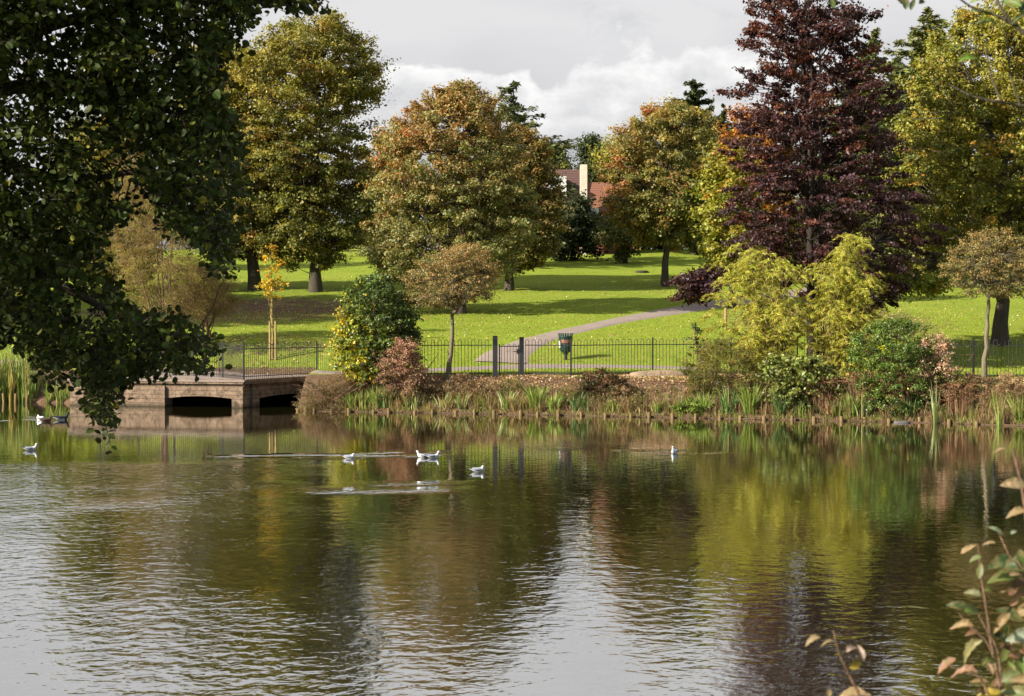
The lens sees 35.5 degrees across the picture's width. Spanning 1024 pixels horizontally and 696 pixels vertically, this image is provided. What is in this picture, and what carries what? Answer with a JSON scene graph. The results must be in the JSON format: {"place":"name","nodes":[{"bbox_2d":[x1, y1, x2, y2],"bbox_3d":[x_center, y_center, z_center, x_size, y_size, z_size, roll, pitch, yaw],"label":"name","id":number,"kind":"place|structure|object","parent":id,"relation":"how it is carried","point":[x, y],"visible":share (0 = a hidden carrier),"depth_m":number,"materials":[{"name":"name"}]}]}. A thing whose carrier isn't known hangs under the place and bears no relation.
{"place":"outdoors","nodes":[
{"label":"outdoors","id":0,"kind":"place"},
{"bbox_2d":[1,359,697,374],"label":"lakeside path","id":1,"kind":"structure","parent":0,"point":[530,366],"depth_m":54.68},
{"bbox_2d":[0,401,1023,695],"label":"lake water","id":2,"kind":"structure","parent":0,"point":[226,549],"depth_m":18.13,"materials":[{"name":"liquid"}]},
{"bbox_2d":[0,348,69,402],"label":"reed bed","id":3,"kind":"object","parent":2,"relation":"in","point":[15,378],"visible":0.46,"depth_m":53.21,"materials":[{"name":"green plant"}]},
{"bbox_2d":[296,408,1023,425],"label":"edging log","id":4,"kind":"object","parent":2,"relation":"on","point":[663,417],"visible":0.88,"depth_m":44.46,"materials":[{"name":"wood"}]},
{"bbox_2d":[929,378,940,423],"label":"iris clump","id":5,"kind":"object","parent":2,"relation":"in","point":[935,411],"visible":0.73,"depth_m":41.85,"materials":[{"name":"green plant"}]},
{"bbox_2d":[991,388,1008,425],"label":"iris clump","id":6,"kind":"object","parent":2,"relation":"in","point":[997,418],"visible":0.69,"depth_m":40.87,"materials":[{"name":"green plant"}]},
{"bbox_2d":[0,249,1023,424],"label":"ground","id":7,"kind":"structure","parent":0,"point":[649,260],"depth_m":69.34,"materials":[{"name":"plant"}]},
{"bbox_2d":[6,314,87,369],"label":"yellow leaved shrub","id":8,"kind":"object","parent":7,"relation":"on","point":[15,339],"visible":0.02,"depth_m":56.53,"materials":[{"name":"green plant"}]},
{"bbox_2d":[39,116,176,290],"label":"broadleaf tree","id":9,"kind":"object","parent":7,"relation":"on","point":[108,253],"visible":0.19,"depth_m":82.65,"materials":[{"name":"green plant"}]},
{"bbox_2d":[46,104,174,268],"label":"background tree","id":10,"kind":"object","parent":7,"relation":"on","point":[88,121],"depth_m":98.98,"materials":[{"name":"green plant"}]},
{"bbox_2d":[96,154,224,352],"bbox_3d":[-12.939,-3.336,58.633,4.900,7.940,4.491,0,1,0],"label":"weeping shrub","id":11,"kind":"object","parent":7,"relation":"on","point":[169,271],"visible":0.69,"depth_m":58.20,"materials":[{"name":"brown plant"}]},
{"bbox_2d":[0,0,336,454],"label":"alder tree","id":12,"kind":"object","parent":7,"relation":"on","point":[111,83],"visible":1,"depth_m":13.29,"materials":[{"name":"green plant"}]},
{"bbox_2d":[67,375,306,407],"bbox_3d":[-9.925,1.826,52.120,8.450,1.785,5.414,0,1,0],"label":"footbridge","id":13,"kind":"object","parent":7,"relation":"on","point":[244,393],"visible":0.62,"depth_m":50.29,"materials":[{"name":"stone"}]},
{"bbox_2d":[109,341,242,378],"bbox_3d":[-11.086,0.636,53.042,8.187,2.128,0.951,1,1,43],"label":"iron railing","id":14,"kind":"object","parent":13,"relation":"on","point":[227,356],"visible":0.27,"depth_m":51.32,"materials":[{"name":"metal"}]},
{"bbox_2d":[242,341,339,378],"bbox_3d":[-7.087,0.501,52.092,0.124,1.486,5.454,0,1,28],"label":"iron railing","id":15,"kind":"object","parent":13,"relation":"on","point":[317,347],"visible":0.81,"depth_m":51.10,"materials":[{"name":"metal"}]},
{"bbox_2d":[164,258,245,337],"bbox_3d":[-11.708,-1.708,60.379,3.628,3.400,3.589,0,1,0],"label":"weeping shrub","id":16,"kind":"object","parent":7,"relation":"on","point":[218,307],"visible":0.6,"depth_m":60.21,"materials":[{"name":"green plant"}]},
{"bbox_2d":[157,42,294,290],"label":"broadleaf tree","id":17,"kind":"object","parent":7,"relation":"on","point":[254,277],"visible":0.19,"depth_m":84.19,"materials":[{"name":"green plant"}]},
{"bbox_2d":[254,243,288,358],"bbox_3d":[-8.709,-1.556,58.283,1.279,4.566,1.149,0,1,0],"label":"sapling","id":18,"kind":"object","parent":7,"relation":"on","point":[271,281],"visible":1,"depth_m":58.25,"materials":[{"name":"yellow plant"}]},
{"bbox_2d":[271,321,276,359],"bbox_3d":[-8.667,-0.128,58.155,0.233,1.720,0.090,0,1,0],"label":"tree stake","id":19,"kind":"object","parent":7,"relation":"on","point":[275,339],"visible":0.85,"depth_m":58.13,"materials":[{"name":"brown wood"}]},
{"bbox_2d":[214,5,401,292],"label":"broadleaf tree","id":20,"kind":"object","parent":7,"relation":"on","point":[336,77],"visible":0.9,"depth_m":81.77,"materials":[{"name":"green plant"}]},
{"bbox_2d":[291,375,328,400],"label":"bare canes","id":21,"kind":"object","parent":7,"relation":"on","point":[309,387],"visible":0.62,"depth_m":48.14,"materials":[{"name":"brown plant"}]},
{"bbox_2d":[292,368,365,411],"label":"dead shrub","id":22,"kind":"object","parent":7,"relation":"on","point":[316,401],"visible":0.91,"depth_m":47.72,"materials":[{"name":"brown plant"}]},
{"bbox_2d":[321,373,357,393],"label":"shrub","id":23,"kind":"object","parent":7,"relation":"on","point":[352,383],"visible":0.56,"depth_m":48.28,"materials":[{"name":"brown plant"}]},
{"bbox_2d":[340,393,363,408],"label":"iris clump","id":24,"kind":"object","parent":7,"relation":"on","point":[350,402],"visible":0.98,"depth_m":47.52,"materials":[{"name":"green plant"}]},
{"bbox_2d":[354,390,374,408],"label":"iris clump","id":25,"kind":"object","parent":7,"relation":"on","point":[363,400],"visible":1,"depth_m":47.37,"materials":[{"name":"green plant"}]},
{"bbox_2d":[324,267,426,389],"bbox_3d":[-4.152,-0.482,48.544,3.102,3.981,3.449,0,1,0],"label":"evergreen shrub","id":26,"kind":"object","parent":7,"relation":"on","point":[359,365],"visible":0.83,"depth_m":48.03,"materials":[{"name":"green plant"}]},
{"bbox_2d":[367,384,386,407],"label":"iris clump","id":27,"kind":"object","parent":7,"relation":"on","point":[373,398],"visible":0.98,"depth_m":47.25,"materials":[{"name":"green plant"}]},
{"bbox_2d":[339,112,432,256],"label":"background tree","id":28,"kind":"object","parent":7,"relation":"on","point":[378,142],"visible":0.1,"depth_m":116.91,"materials":[{"name":"green plant"}]},
{"bbox_2d":[376,385,398,407],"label":"iris clump","id":29,"kind":"object","parent":7,"relation":"on","point":[382,400],"visible":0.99,"depth_m":47.20,"materials":[{"name":"green plant"}]},
{"bbox_2d":[371,335,437,401],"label":"flowering shrub","id":30,"kind":"object","parent":7,"relation":"on","point":[406,347],"visible":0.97,"depth_m":47.23,"materials":[{"name":"pink plant"}]},
{"bbox_2d":[347,337,491,375],"bbox_3d":[-3.586,0.326,51.208,1.303,1.568,7.406,-1,1,-43],"label":"iron railing","id":31,"kind":"object","parent":7,"relation":"on","point":[461,345],"visible":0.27,"depth_m":49.13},
{"bbox_2d":[416,376,457,403],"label":"shrub","id":32,"kind":"object","parent":7,"relation":"on","point":[429,388],"visible":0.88,"depth_m":47.34,"materials":[{"name":"brown plant"}]},
{"bbox_2d":[413,156,475,253],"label":"background tree","id":33,"kind":"object","parent":7,"relation":"on","point":[428,164],"visible":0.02,"depth_m":122.97,"materials":[{"name":"green plant"}]},
{"bbox_2d":[356,77,545,313],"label":"maple tree","id":34,"kind":"object","parent":7,"relation":"on","point":[411,144],"visible":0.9,"depth_m":69.47,"materials":[{"name":"green plant"}]},
{"bbox_2d":[396,241,505,382],"bbox_3d":[-1.845,-0.907,48.315,3.155,4.659,3.142,-1,1,-41],"label":"thorn tree","id":35,"kind":"object","parent":7,"relation":"on","point":[447,293],"visible":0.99,"depth_m":48.00,"materials":[{"name":"brown plant"}]},
{"bbox_2d":[438,370,487,398],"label":"shrub","id":36,"kind":"object","parent":7,"relation":"on","point":[455,381],"visible":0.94,"depth_m":47.15,"materials":[{"name":"brown plant"}]},
{"bbox_2d":[452,391,474,407],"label":"iris clump","id":37,"kind":"object","parent":7,"relation":"on","point":[458,403],"visible":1,"depth_m":46.66,"materials":[{"name":"green plant"}]},
{"bbox_2d":[463,377,507,400],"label":"shrub","id":38,"kind":"object","parent":7,"relation":"on","point":[490,380],"visible":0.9,"depth_m":47.03,"materials":[{"name":"beige plant"}]},
{"bbox_2d":[496,388,517,409],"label":"iris clump","id":39,"kind":"object","parent":7,"relation":"on","point":[507,402],"visible":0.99,"depth_m":46.24,"materials":[{"name":"green plant"}]},
{"bbox_2d":[493,336,523,376],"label":"gate","id":40,"kind":"structure","parent":7,"relation":"on","point":[520,350],"depth_m":48.69,"materials":[{"name":"metal"}]},
{"bbox_2d":[449,80,582,248],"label":"conifer tree","id":41,"kind":"object","parent":7,"relation":"on","point":[514,107],"visible":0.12,"depth_m":104.49,"materials":[{"name":"green plant"}]},
{"bbox_2d":[498,376,548,396],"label":"shrub","id":42,"kind":"object","parent":7,"relation":"on","point":[509,381],"visible":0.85,"depth_m":46.88,"materials":[{"name":"brown plant"}]},
{"bbox_2d":[467,123,580,290],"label":"maple tree","id":43,"kind":"object","parent":7,"relation":"on","point":[544,248],"visible":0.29,"depth_m":82.92,"materials":[{"name":"green plant"}]},
{"bbox_2d":[521,383,552,409],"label":"iris clump","id":44,"kind":"object","parent":7,"relation":"on","point":[539,394],"visible":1,"depth_m":45.92,"materials":[{"name":"green plant"}]},
{"bbox_2d":[81,276,1023,417],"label":"fallen leaves","id":45,"kind":"object","parent":7,"relation":"on","point":[989,379],"visible":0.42,"depth_m":57.43,"materials":[{"name":"plant"}]},
{"bbox_2d":[628,370,685,377],"bbox_3d":[4.369,0.833,47.837,1.821,0.372,0.351,0,1,0],"label":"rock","id":46,"kind":"object","parent":45,"relation":"on","point":[647,373],"visible":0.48,"depth_m":47.70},
{"bbox_2d":[544,390,568,411],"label":"iris clump","id":47,"kind":"object","parent":7,"relation":"on","point":[550,404],"visible":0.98,"depth_m":45.82,"materials":[{"name":"green plant"}]},
{"bbox_2d":[543,137,579,169],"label":"background tree","id":48,"kind":"object","parent":7,"relation":"on","point":[564,165],"visible":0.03,"depth_m":130.89,"materials":[{"name":"green plant"}]},
{"bbox_2d":[558,333,573,359],"bbox_3d":[1.883,0.041,56.207,0.570,1.130,0.570,0,1,0],"label":"litter bin","id":49,"kind":"object","parent":7,"relation":"on","point":[563,338],"visible":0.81,"depth_m":56.02,"materials":[{"name":"green paint"}]},
{"bbox_2d":[556,386,595,404],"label":"shrub","id":50,"kind":"object","parent":7,"relation":"on","point":[572,393],"visible":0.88,"depth_m":46.05,"materials":[{"name":"brown plant"}]},
{"bbox_2d":[565,393,587,410],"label":"iris clump","id":51,"kind":"object","parent":7,"relation":"on","point":[574,405],"visible":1,"depth_m":45.50,"materials":[{"name":"green plant"}]},
{"bbox_2d":[548,189,608,260],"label":"background tree","id":52,"kind":"object","parent":7,"relation":"on","point":[576,238],"visible":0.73,"depth_m":111.86,"materials":[{"name":"green plant"}]},
{"bbox_2d":[540,165,637,254],"bbox_3d":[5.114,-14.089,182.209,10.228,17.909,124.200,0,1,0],"label":"house","id":53,"kind":"structure","parent":7,"relation":"on","point":[580,178],"depth_m":122.52,"materials":[{"name":"brown tile"}]},
{"bbox_2d":[572,131,608,181],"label":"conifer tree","id":54,"kind":"object","parent":7,"relation":"on","point":[584,155],"visible":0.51,"depth_m":139.08,"materials":[{"name":"green plant"}]},
{"bbox_2d":[163,216,1020,249],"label":"wood","id":55,"kind":"object","parent":7,"relation":"on","point":[348,244],"depth_m":145.03,"materials":[{"name":"green plant"}]},
{"bbox_2d":[572,367,632,402],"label":"leafy shrub","id":56,"kind":"object","parent":7,"relation":"on","point":[593,381],"visible":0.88,"depth_m":45.81,"materials":[{"name":"brown plant"}]},
{"bbox_2d":[588,208,648,262],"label":"tree","id":57,"kind":"object","parent":7,"relation":"on","point":[622,252],"visible":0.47,"depth_m":108.90,"materials":[{"name":"green plant"}]},
{"bbox_2d":[586,125,650,249],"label":"background tree","id":58,"kind":"object","parent":7,"relation":"on","point":[600,157],"visible":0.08,"depth_m":133.50,"materials":[{"name":"green plant"}]},
{"bbox_2d":[605,384,632,405],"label":"shrub","id":59,"kind":"object","parent":7,"relation":"on","point":[623,392],"visible":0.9,"depth_m":45.38,"materials":[{"name":"brown plant"}]},
{"bbox_2d":[475,288,806,363],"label":"footpath","id":60,"kind":"structure","parent":7,"relation":"on","point":[549,337],"depth_m":64.77,"materials":[{"name":"asphalt"}]},
{"bbox_2d":[617,391,680,412],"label":"shrub","id":61,"kind":"object","parent":7,"relation":"on","point":[635,399],"visible":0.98,"depth_m":45.04,"materials":[{"name":"green plant"}]},
{"bbox_2d":[296,378,1023,424],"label":"pond bank","id":62,"kind":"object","parent":7,"relation":"on","point":[520,402],"visible":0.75,"depth_m":44.82,"materials":[{"name":"soil"}]},
{"bbox_2d":[592,92,729,286],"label":"maple tree","id":63,"kind":"object","parent":7,"relation":"on","point":[657,216],"visible":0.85,"depth_m":86.08,"materials":[{"name":"green plant"}]},
{"bbox_2d":[525,337,797,376],"bbox_3d":[4.524,0.414,48.790,8.231,1.499,1.086,0,1,3],"label":"iron railing","id":64,"kind":"object","parent":7,"relation":"on","point":[593,345],"visible":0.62,"depth_m":48.83,"materials":[{"name":"metal"}]},
{"bbox_2d":[638,161,689,250],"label":"background tree","id":65,"kind":"object","parent":7,"relation":"on","point":[658,247],"visible":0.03,"depth_m":126.90,"materials":[{"name":"green plant"}]},
{"bbox_2d":[641,79,736,254],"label":"conifer tree","id":66,"kind":"object","parent":7,"relation":"on","point":[694,95],"visible":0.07,"depth_m":119.29,"materials":[{"name":"green plant"}]},
{"bbox_2d":[669,396,715,412],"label":"shrub","id":67,"kind":"object","parent":7,"relation":"on","point":[693,404],"visible":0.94,"depth_m":44.33,"materials":[{"name":"green plant"}]},
{"bbox_2d":[684,322,707,372],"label":"leafy shrub","id":68,"kind":"object","parent":7,"relation":"on","point":[696,329],"visible":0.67,"depth_m":46.74,"materials":[{"name":"green plant"}]},
{"bbox_2d":[691,389,714,413],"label":"iris clump","id":69,"kind":"object","parent":7,"relation":"on","point":[702,410],"visible":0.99,"depth_m":44.28,"materials":[{"name":"green plant"}]},
{"bbox_2d":[689,103,734,247],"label":"conifer tree","id":70,"kind":"object","parent":7,"relation":"on","point":[720,128],"visible":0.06,"depth_m":117.50,"materials":[{"name":"green plant"}]},
{"bbox_2d":[673,335,767,399],"bbox_3d":[5.948,0.657,45.562,2.610,2.063,2.705,0,1,-30],"label":"fern shrub","id":71,"kind":"object","parent":7,"relation":"on","point":[706,370],"visible":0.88,"depth_m":45.16,"materials":[{"name":"green plant"}]},
{"bbox_2d":[680,137,773,307],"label":"broadleaf tree","id":72,"kind":"object","parent":7,"relation":"on","point":[715,197],"visible":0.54,"depth_m":73.36,"materials":[{"name":"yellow plant"}]},
{"bbox_2d":[714,383,740,413],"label":"iris clump","id":73,"kind":"object","parent":7,"relation":"on","point":[732,403],"visible":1,"depth_m":44.05,"materials":[{"name":"green plant"}]},
{"bbox_2d":[736,380,769,413],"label":"iris clump","id":74,"kind":"object","parent":7,"relation":"on","point":[748,401],"visible":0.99,"depth_m":43.84,"materials":[{"name":"green plant"}]},
{"bbox_2d":[728,377,780,402],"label":"shrub","id":75,"kind":"object","parent":7,"relation":"on","point":[739,383],"visible":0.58,"depth_m":44.50,"materials":[{"name":"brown plant"}]},
{"bbox_2d":[685,242,826,382],"bbox_3d":[7.248,-0.841,46.599,4.404,4.550,3.741,0,1,0],"label":"bamboo","id":76,"kind":"object","parent":7,"relation":"on","point":[757,312],"visible":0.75,"depth_m":46.31,"materials":[{"name":"yellow plant"}]},
{"bbox_2d":[712,98,804,270],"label":"background tree","id":77,"kind":"object","parent":7,"relation":"on","point":[769,206],"visible":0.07,"depth_m":99.30,"materials":[{"name":"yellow plant"}]},
{"bbox_2d":[767,390,788,414],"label":"iris clump","id":78,"kind":"object","parent":7,"relation":"on","point":[780,406],"visible":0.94,"depth_m":43.55,"materials":[{"name":"green plant"}]},
{"bbox_2d":[750,352,851,410],"bbox_3d":[7.963,0.969,44.185,2.831,1.723,2.683,0,1,0],"label":"leafy shrub","id":79,"kind":"object","parent":7,"relation":"on","point":[809,368],"visible":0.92,"depth_m":43.61,"materials":[{"name":"green plant"}]},
{"bbox_2d":[660,0,950,363],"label":"copper beech","id":80,"kind":"object","parent":7,"relation":"on","point":[810,97],"visible":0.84,"depth_m":53.06,"materials":[{"name":"purple plant"}]},
{"bbox_2d":[782,152,862,261],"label":"background tree","id":81,"kind":"object","parent":7,"relation":"on","point":[825,177],"visible":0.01,"depth_m":109.14,"materials":[{"name":"green plant"}]},
{"bbox_2d":[797,376,853,410],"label":"flower spikes","id":82,"kind":"object","parent":7,"relation":"on","point":[820,390],"visible":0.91,"depth_m":43.38,"materials":[{"name":"green plant"}]},
{"bbox_2d":[810,372,847,409],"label":"shrub","id":83,"kind":"object","parent":7,"relation":"on","point":[839,393],"visible":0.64,"depth_m":43.44,"materials":[{"name":"green plant"}]},
{"bbox_2d":[805,630,870,695],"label":"dry sprig","id":84,"kind":"object","parent":7,"relation":"on","point":[855,690],"visible":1,"depth_m":3.31,"materials":[{"name":"beige plant"}]},
{"bbox_2d":[791,231,899,378],"bbox_3d":[9.607,-1.177,46.033,3.092,4.381,3.210,0,1,0],"label":"bamboo","id":85,"kind":"object","parent":7,"relation":"on","point":[839,319],"visible":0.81,"depth_m":45.68,"materials":[{"name":"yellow plant"}]},
{"bbox_2d":[835,388,864,416],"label":"iris clump","id":86,"kind":"object","parent":7,"relation":"on","point":[853,412],"visible":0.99,"depth_m":42.94,"materials":[{"name":"green plant"}]},
{"bbox_2d":[831,369,886,413],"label":"flower spikes","id":87,"kind":"object","parent":7,"relation":"on","point":[855,388],"visible":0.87,"depth_m":43.07,"materials":[{"name":"green plant"}]},
{"bbox_2d":[798,27,923,267],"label":"conifer tree","id":88,"kind":"object","parent":7,"relation":"on","point":[875,35],"visible":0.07,"depth_m":91.41,"materials":[{"name":"green plant"}]},
{"bbox_2d":[851,386,877,417],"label":"iris clump","id":89,"kind":"object","parent":7,"relation":"on","point":[861,412],"visible":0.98,"depth_m":42.90,"materials":[{"name":"green plant"}]},
{"bbox_2d":[838,314,951,418],"bbox_3d":[10.467,0.590,43.355,3.099,3.025,2.994,0,1,0],"label":"clipped shrub","id":90,"kind":"object","parent":7,"relation":"on","point":[897,359],"visible":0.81,"depth_m":42.83,"materials":[{"name":"green plant"}]},
{"bbox_2d":[859,56,943,265],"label":"conifer tree","id":91,"kind":"object","parent":7,"relation":"on","point":[895,60],"depth_m":95.63,"materials":[{"name":"green plant"}]},
{"bbox_2d":[881,369,930,411],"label":"flower spikes","id":92,"kind":"object","parent":7,"relation":"on","point":[901,397],"visible":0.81,"depth_m":42.70,"materials":[{"name":"green plant"}]},
{"bbox_2d":[902,396,923,416],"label":"iris clump","id":93,"kind":"object","parent":7,"relation":"on","point":[909,407],"visible":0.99,"depth_m":42.47,"materials":[{"name":"green plant"}]},
{"bbox_2d":[804,338,1023,376],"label":"iron railing","id":94,"kind":"object","parent":7,"relation":"on","point":[973,345],"visible":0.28,"depth_m":46.02,"materials":[{"name":"metal"}]},
{"bbox_2d":[810,0,1023,106],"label":"overhanging tree","id":95,"kind":"object","parent":7,"relation":"on","point":[1019,4],"visible":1,"depth_m":4.60,"materials":[{"name":"green plant"}]},
{"bbox_2d":[840,6,1011,274],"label":"conifer tree","id":96,"kind":"object","parent":7,"relation":"on","point":[906,71],"visible":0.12,"depth_m":87.25,"materials":[{"name":"green plant"}]},
{"bbox_2d":[904,332,973,414],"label":"flowering shrub","id":97,"kind":"object","parent":7,"relation":"on","point":[944,366],"visible":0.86,"depth_m":42.50,"materials":[{"name":"pink plant"}]},
{"bbox_2d":[879,0,1023,344],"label":"broadleaf tree","id":98,"kind":"object","parent":7,"relation":"on","point":[1003,206],"visible":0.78,"depth_m":57.52,"materials":[{"name":"green plant"}]},
{"bbox_2d":[932,381,989,416],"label":"flower spikes","id":99,"kind":"object","parent":7,"relation":"on","point":[966,401],"visible":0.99,"depth_m":41.99,"materials":[{"name":"brown plant"}]},
{"bbox_2d":[941,373,997,408],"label":"shrub","id":100,"kind":"object","parent":7,"relation":"on","point":[960,376],"visible":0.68,"depth_m":42.30,"materials":[{"name":"brown plant"}]},
{"bbox_2d":[951,371,992,394],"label":"shrub","id":101,"kind":"object","parent":7,"relation":"on","point":[971,376],"visible":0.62,"depth_m":42.59,"materials":[{"name":"brown plant"}]},
{"bbox_2d":[935,225,1023,378],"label":"thorn tree","id":102,"kind":"object","parent":7,"relation":"on","point":[987,265],"visible":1,"depth_m":45.32,"materials":[{"name":"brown plant"}]},
{"bbox_2d":[938,447,1023,695],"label":"leafy shrub","id":103,"kind":"object","parent":7,"relation":"on","point":[1012,672],"visible":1,"depth_m":3.61,"materials":[{"name":"green plant"}]},
{"bbox_2d":[981,72,1023,272],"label":"background tree","id":104,"kind":"object","parent":7,"relation":"on","point":[1014,121],"visible":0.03,"depth_m":98.66,"materials":[{"name":"green plant"}]},
{"bbox_2d":[991,371,1023,398],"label":"shrub","id":105,"kind":"object","parent":7,"relation":"on","point":[1009,384],"visible":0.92,"depth_m":41.93,"materials":[{"name":"beige plant"}]},
{"bbox_2d":[1000,387,1023,420],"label":"iris clump","id":106,"kind":"object","parent":7,"relation":"on","point":[1017,405],"visible":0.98,"depth_m":40.92,"materials":[{"name":"green plant"}]},
{"bbox_2d":[0,0,1023,249],"label":"sky","id":107,"kind":"structure","parent":0,"point":[586,65],"materials":[{"name":"white"}]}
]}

